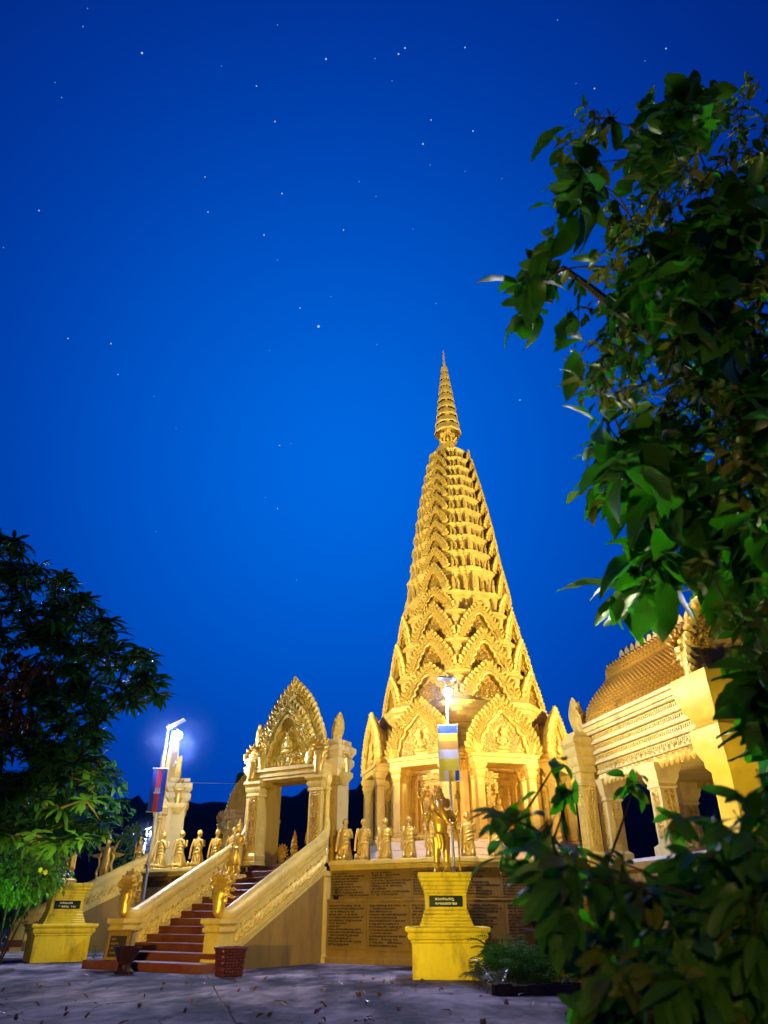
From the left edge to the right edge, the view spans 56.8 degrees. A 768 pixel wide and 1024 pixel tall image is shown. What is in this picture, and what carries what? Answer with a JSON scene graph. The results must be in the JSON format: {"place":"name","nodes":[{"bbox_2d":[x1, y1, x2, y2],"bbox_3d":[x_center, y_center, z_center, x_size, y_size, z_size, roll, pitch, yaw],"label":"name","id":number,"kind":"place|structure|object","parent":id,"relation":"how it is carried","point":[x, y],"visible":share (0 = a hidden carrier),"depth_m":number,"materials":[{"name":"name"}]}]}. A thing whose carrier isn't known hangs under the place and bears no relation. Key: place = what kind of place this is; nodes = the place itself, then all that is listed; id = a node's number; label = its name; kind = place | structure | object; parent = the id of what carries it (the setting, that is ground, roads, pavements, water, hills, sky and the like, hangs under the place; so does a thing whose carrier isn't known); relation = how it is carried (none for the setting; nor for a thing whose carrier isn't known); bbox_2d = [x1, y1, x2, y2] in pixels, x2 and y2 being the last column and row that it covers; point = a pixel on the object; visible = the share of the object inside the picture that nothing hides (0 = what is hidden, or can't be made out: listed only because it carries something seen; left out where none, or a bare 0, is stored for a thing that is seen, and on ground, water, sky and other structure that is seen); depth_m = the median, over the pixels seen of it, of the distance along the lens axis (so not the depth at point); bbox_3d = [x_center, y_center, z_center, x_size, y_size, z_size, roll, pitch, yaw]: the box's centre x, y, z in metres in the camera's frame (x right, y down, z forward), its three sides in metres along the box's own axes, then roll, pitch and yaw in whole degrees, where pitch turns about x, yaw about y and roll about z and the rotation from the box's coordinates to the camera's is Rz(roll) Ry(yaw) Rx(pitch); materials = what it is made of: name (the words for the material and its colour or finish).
{"place":"outdoors","nodes":[
{"label":"outdoors","id":0,"kind":"place"},
{"bbox_2d":[0,934,23,957],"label":"road","id":1,"kind":"structure","parent":0,"point":[13,954],"depth_m":30.76,"materials":[{"name":"concrete"}]},
{"bbox_2d":[0,816,48,930],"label":"round tree","id":2,"kind":"object","parent":1,"relation":"on","point":[21,911],"visible":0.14,"depth_m":33.72,"materials":[{"name":"green plant"}]},
{"bbox_2d":[8,738,135,874],"bbox_3d":[-14.901,15.036,32.892,5.368,9.332,5.325,-26,-39,38],"label":"round tree","id":3,"kind":"object","parent":1,"relation":"on","point":[116,801],"visible":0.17,"depth_m":33.45,"materials":[{"name":"green plant"}]},
{"bbox_2d":[84,835,124,882],"bbox_3d":[-15.000,19.964,37.652,2.374,5.608,1.276,-13,-32,22],"label":"winged statue","id":4,"kind":"object","parent":1,"relation":"on","point":[104,864],"visible":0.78,"depth_m":38.26,"materials":[{"name":"yellow paint"}]},
{"bbox_2d":[103,821,150,873],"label":"round tree","id":5,"kind":"object","parent":1,"relation":"on","point":[132,832],"visible":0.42,"depth_m":47.00,"materials":[{"name":"green plant"}]},
{"bbox_2d":[142,822,151,854],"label":"street lamp","id":6,"kind":"object","parent":1,"relation":"on","point":[149,828],"visible":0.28,"depth_m":56.68,"materials":[{"name":"metal"}]},
{"bbox_2d":[0,925,234,1023],"bbox_3d":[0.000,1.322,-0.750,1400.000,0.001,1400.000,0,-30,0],"label":"ground","id":7,"kind":"structure","parent":0,"point":[228,1013],"depth_m":16.22,"materials":[{"name":"grey concrete"}]},
{"bbox_2d":[0,902,41,943],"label":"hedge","id":8,"kind":"object","parent":7,"relation":"on","point":[4,938],"visible":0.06,"depth_m":40.21,"materials":[{"name":"green plant"}]},
{"bbox_2d":[0,838,157,951],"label":"temple staircase","id":9,"kind":"structure","parent":7,"relation":"on","point":[101,905],"depth_m":35.18,"materials":[{"name":"gold stone"}]},
{"bbox_2d":[133,836,142,874],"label":"guardian statue","id":10,"kind":"object","parent":9,"relation":"on","point":[139,850],"visible":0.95,"depth_m":36.90,"materials":[{"name":"gold metal"}]},
{"bbox_2d":[134,857,589,965],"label":"temple platform","id":11,"kind":"structure","parent":7,"relation":"on","point":[374,910],"depth_m":25.36,"materials":[{"name":"paint"}]},
{"bbox_2d":[149,832,169,868],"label":"monk statue","id":12,"kind":"object","parent":11,"relation":"on","point":[160,858],"visible":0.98,"depth_m":32.03,"materials":[{"name":"gold metal"}]},
{"bbox_2d":[145,732,192,868],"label":"gate","id":13,"kind":"structure","parent":11,"relation":"on","point":[177,799],"depth_m":38.36,"materials":[{"name":"gold metal"}]},
{"bbox_2d":[165,830,187,868],"bbox_3d":[-9.123,15.081,31.743,0.858,1.569,0.674,23,-37,-35],"label":"monk statue","id":14,"kind":"object","parent":11,"relation":"on","point":[180,845],"visible":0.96,"depth_m":31.54,"materials":[{"name":"gold metal"}]},
{"bbox_2d":[183,830,204,867],"bbox_3d":[-8.201,14.825,31.264,0.662,1.541,0.843,-24,-37,36],"label":"monk statue","id":15,"kind":"object","parent":11,"relation":"on","point":[198,844],"visible":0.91,"depth_m":31.08,"materials":[{"name":"gold metal"}]},
{"bbox_2d":[207,829,223,857],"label":"monk statue","id":16,"kind":"object","parent":11,"relation":"on","point":[216,843],"visible":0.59,"depth_m":30.73,"materials":[{"name":"gold metal"}]},
{"bbox_2d":[225,827,237,846],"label":"monk statue","id":17,"kind":"object","parent":11,"relation":"on","point":[229,840],"visible":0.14,"depth_m":30.48,"materials":[{"name":"gold metal"}]},
{"bbox_2d":[216,774,280,870],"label":"gate","id":18,"kind":"structure","parent":11,"relation":"on","point":[230,816],"depth_m":50.99,"materials":[{"name":"gold metal"}]},
{"bbox_2d":[240,676,356,867],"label":"gate","id":19,"kind":"structure","parent":11,"relation":"on","point":[294,745],"depth_m":30.30,"materials":[{"name":"gold metal"}]},
{"bbox_2d":[333,888,338,899],"bbox_3d":[-1.808,14.312,26.674,0.324,0.441,0.313,0,-30,0],"label":"ledge plant","id":20,"kind":"object","parent":11,"relation":"on","point":[335,897],"visible":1,"depth_m":26.57,"materials":[{"name":"green plant"}]},
{"bbox_2d":[331,818,352,861],"bbox_3d":[-1.541,12.871,27.861,0.679,1.580,0.864,-12,-32,20],"label":"monk statue","id":21,"kind":"object","parent":11,"relation":"on","point":[344,835],"visible":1,"depth_m":27.66,"materials":[{"name":"gold metal"}]},
{"bbox_2d":[350,818,371,860],"bbox_3d":[-0.808,12.677,27.476,0.660,1.537,0.841,-11,-31,19],"label":"monk statue","id":22,"kind":"object","parent":11,"relation":"on","point":[363,835],"visible":0.99,"depth_m":27.29,"materials":[{"name":"gold metal"}]},
{"bbox_2d":[374,817,392,859],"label":"monk statue","id":23,"kind":"object","parent":11,"relation":"on","point":[384,836],"visible":1,"depth_m":26.84,"materials":[{"name":"gold metal"}]},
{"bbox_2d":[398,816,416,858],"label":"monk statue","id":24,"kind":"object","parent":11,"relation":"on","point":[408,834],"visible":1,"depth_m":26.38,"materials":[{"name":"gold metal"}]},
{"bbox_2d":[423,819,441,857],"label":"monk statue","id":25,"kind":"object","parent":11,"relation":"on","point":[428,844],"visible":0.48,"depth_m":25.92,"materials":[{"name":"gold metal"}]},
{"bbox_2d":[458,811,477,857],"bbox_3d":[3.043,11.765,25.904,0.676,1.572,0.860,-3,-30,5],"label":"monk statue","id":26,"kind":"object","parent":11,"relation":"on","point":[467,830],"visible":0.99,"depth_m":25.71,"materials":[{"name":"gold metal"}]},
{"bbox_2d":[354,351,582,859],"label":"stupa","id":27,"kind":"object","parent":11,"relation":"on","point":[458,622],"visible":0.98,"depth_m":44.21,"materials":[{"name":"metal"}]},
{"bbox_2d":[486,823,503,857],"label":"monk statue","id":28,"kind":"object","parent":11,"relation":"on","point":[494,836],"visible":0.29,"depth_m":25.86,"materials":[{"name":"gold metal"}]},
{"bbox_2d":[234,772,245,870],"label":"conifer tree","id":29,"kind":"object","parent":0,"point":[239,775],"visible":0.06,"depth_m":90.78,"materials":[{"name":"green plant"}]},
{"bbox_2d":[0,953,576,1023],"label":"pavement","id":30,"kind":"structure","parent":0,"point":[423,1002],"depth_m":14.70,"materials":[{"name":"concrete"}]},
{"bbox_2d":[0,846,74,963],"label":"flowering bush","id":31,"kind":"object","parent":30,"relation":"on","point":[24,894],"visible":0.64,"depth_m":21.83,"materials":[{"name":"green plant"}]},
{"bbox_2d":[22,883,98,962],"bbox_3d":[-12.360,15.687,27.201,2.320,2.570,2.320,17,-34,-27],"label":"statue pedestal","id":32,"kind":"object","parent":30,"relation":"on","point":[60,930],"visible":0.98,"depth_m":26.42,"materials":[{"name":"yellow paint"}]},
{"bbox_2d":[62,850,76,882],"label":"standing statue","id":33,"kind":"object","parent":32,"relation":"on","point":[72,863],"visible":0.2,"depth_m":28.01,"materials":[{"name":"gold metal"}]},
{"bbox_2d":[0,528,176,870],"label":"rosette leaved tree","id":34,"kind":"object","parent":30,"relation":"on","point":[51,835],"visible":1,"depth_m":15.60,"materials":[{"name":"green plant"}]},
{"bbox_2d":[88,945,100,958],"bbox_3d":[-10.131,15.490,24.890,0.482,0.536,0.494,0,-30,0],"label":"plant","id":35,"kind":"object","parent":30,"relation":"on","point":[95,954],"visible":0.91,"depth_m":24.91,"materials":[{"name":"green plant"}]},
{"bbox_2d":[103,930,134,959],"bbox_3d":[-8.741,14.351,23.320,0.840,1.070,0.260,-4,-37,7],"label":"notice stand","id":36,"kind":"object","parent":30,"relation":"on","point":[119,937],"visible":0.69,"depth_m":23.38,"materials":[{"name":"paint"}]},
{"bbox_2d":[113,946,141,973],"bbox_3d":[-7.673,13.300,21.082,0.840,0.680,0.840,0,-30,0],"label":"planter bowl","id":37,"kind":"object","parent":30,"relation":"on","point":[125,956],"visible":1,"depth_m":20.89,"materials":[{"name":"brown ceramic"}]},
{"bbox_2d":[141,718,185,902],"bbox_3d":[-9.554,13.541,30.260,0.864,9.323,0.532,0,-30,0],"label":"street lamp","id":38,"kind":"object","parent":30,"relation":"on","point":[177,734],"visible":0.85,"depth_m":31.50,"materials":[{"name":"metal"}]},
{"bbox_2d":[146,768,168,812],"bbox_3d":[-9.854,12.099,30.921,0.700,1.828,0.077,6,-30,-10],"label":"banner","id":39,"kind":"object","parent":38,"relation":"attached to","point":[157,790],"visible":1,"depth_m":30.90,"materials":[{"name":"blue fabric"}]},
{"bbox_2d":[81,815,330,973],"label":"temple staircase","id":40,"kind":"structure","parent":30,"relation":"on","point":[269,916],"depth_m":24.50,"materials":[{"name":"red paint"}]},
{"bbox_2d":[230,819,245,878],"bbox_3d":[-5.936,13.643,28.812,0.652,2.195,0.640,-16,-33,26],"label":"guardian statue","id":41,"kind":"object","parent":40,"relation":"on","point":[238,841],"visible":1,"depth_m":28.63,"materials":[{"name":"gold metal"}]},
{"bbox_2d":[276,843,288,864],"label":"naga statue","id":42,"kind":"object","parent":40,"relation":"on","point":[283,850],"visible":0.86,"depth_m":30.44,"materials":[{"name":"gold metal"}]},
{"bbox_2d":[285,831,297,861],"bbox_3d":[-3.921,14.805,30.885,0.828,1.800,0.720,-16,-33,26],"label":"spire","id":43,"kind":"object","parent":40,"relation":"on","point":[294,847],"visible":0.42,"depth_m":30.90,"materials":[{"name":"gold metal"}]},
{"bbox_2d":[214,946,247,977],"bbox_3d":[-4.364,12.719,20.090,0.760,0.716,0.760,17,-34,-27],"label":"waste basket","id":44,"kind":"object","parent":30,"relation":"on","point":[229,961],"visible":1,"depth_m":19.88,"materials":[{"name":"red wicker"}]},
{"bbox_2d":[0,973,567,1023],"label":"fallen leaves","id":45,"kind":"object","parent":30,"relation":"on","point":[399,1008],"visible":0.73,"depth_m":13.43,"materials":[{"name":"brown plant"}]},
{"bbox_2d":[438,675,454,871],"bbox_3d":[2.309,10.053,24.059,0.633,9.268,0.454,0,-30,0],"label":"street lamp","id":46,"kind":"object","parent":30,"relation":"on","point":[447,690],"visible":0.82,"depth_m":25.63,"materials":[{"name":"metal"}]},
{"bbox_2d":[437,724,459,781],"bbox_3d":[2.272,8.451,24.964,0.730,1.931,0.048,-2,-30,3],"label":"banner","id":47,"kind":"object","parent":46,"relation":"attached to","point":[448,755],"visible":1,"depth_m":24.94,"materials":[{"name":"multicoloured fabric"}]},
{"bbox_2d":[405,872,490,979],"bbox_3d":[1.770,11.787,20.331,2.320,2.570,2.320,-1,-30,2],"label":"statue pedestal","id":48,"kind":"object","parent":30,"relation":"on","point":[441,934],"visible":1,"depth_m":19.27,"materials":[{"name":"yellow paint"}]},
{"bbox_2d":[417,786,460,871],"bbox_3d":[1.688,9.526,21.421,1.365,2.449,0.695,-1,-30,2],"label":"elephant headed statue","id":49,"kind":"object","parent":48,"relation":"on","point":[440,816],"visible":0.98,"depth_m":21.46,"materials":[{"name":"gold metal"}]},
{"bbox_2d":[472,973,581,996],"bbox_3d":[3.654,11.440,17.267,2.693,0.289,4.873,0,-30,0],"label":"planting bed","id":50,"kind":"object","parent":30,"relation":"on","point":[498,988],"visible":0.47,"depth_m":15.34,"materials":[{"name":"soil"}]},
{"bbox_2d":[458,934,580,985],"bbox_3d":[3.472,11.152,17.739,3.430,1.034,4.902,0,-30,0],"label":"fern bush","id":51,"kind":"object","parent":50,"relation":"on","point":[507,960],"visible":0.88,"depth_m":16.86,"materials":[{"name":"green plant"}]},
{"bbox_2d":[466,756,767,1023],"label":"leafy shrub","id":52,"kind":"object","parent":30,"relation":"on","point":[702,958],"visible":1,"depth_m":1.76,"materials":[{"name":"green plant"}]},
{"bbox_2d":[476,70,767,785],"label":"broadleaf tree","id":53,"kind":"object","parent":30,"relation":"on","point":[660,491],"visible":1,"depth_m":3.96,"materials":[{"name":"green plant"}]},
{"bbox_2d":[560,598,767,936],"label":"entrance hall","id":54,"kind":"structure","parent":30,"relation":"on","point":[649,714],"depth_m":24.23,"materials":[{"name":"paint"}]},
{"bbox_2d":[0,783,721,922],"bbox_3d":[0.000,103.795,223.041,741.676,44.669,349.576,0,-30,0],"label":"hill","id":55,"kind":"structure","parent":0,"point":[641,835],"depth_m":182.54,"materials":[{"name":"black"}]},
{"bbox_2d":[0,0,767,803],"label":"sky","id":56,"kind":"structure","parent":0,"point":[157,177],"materials":[{"name":"blue"}]},
{"bbox_2d":[38,47,666,508],"bbox_3d":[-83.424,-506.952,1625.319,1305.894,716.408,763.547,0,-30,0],"label":"stars","id":57,"kind":"object","parent":56,"relation":"in","point":[282,193],"visible":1,"depth_m":1574.53,"materials":[{"name":"white"}]}
]}

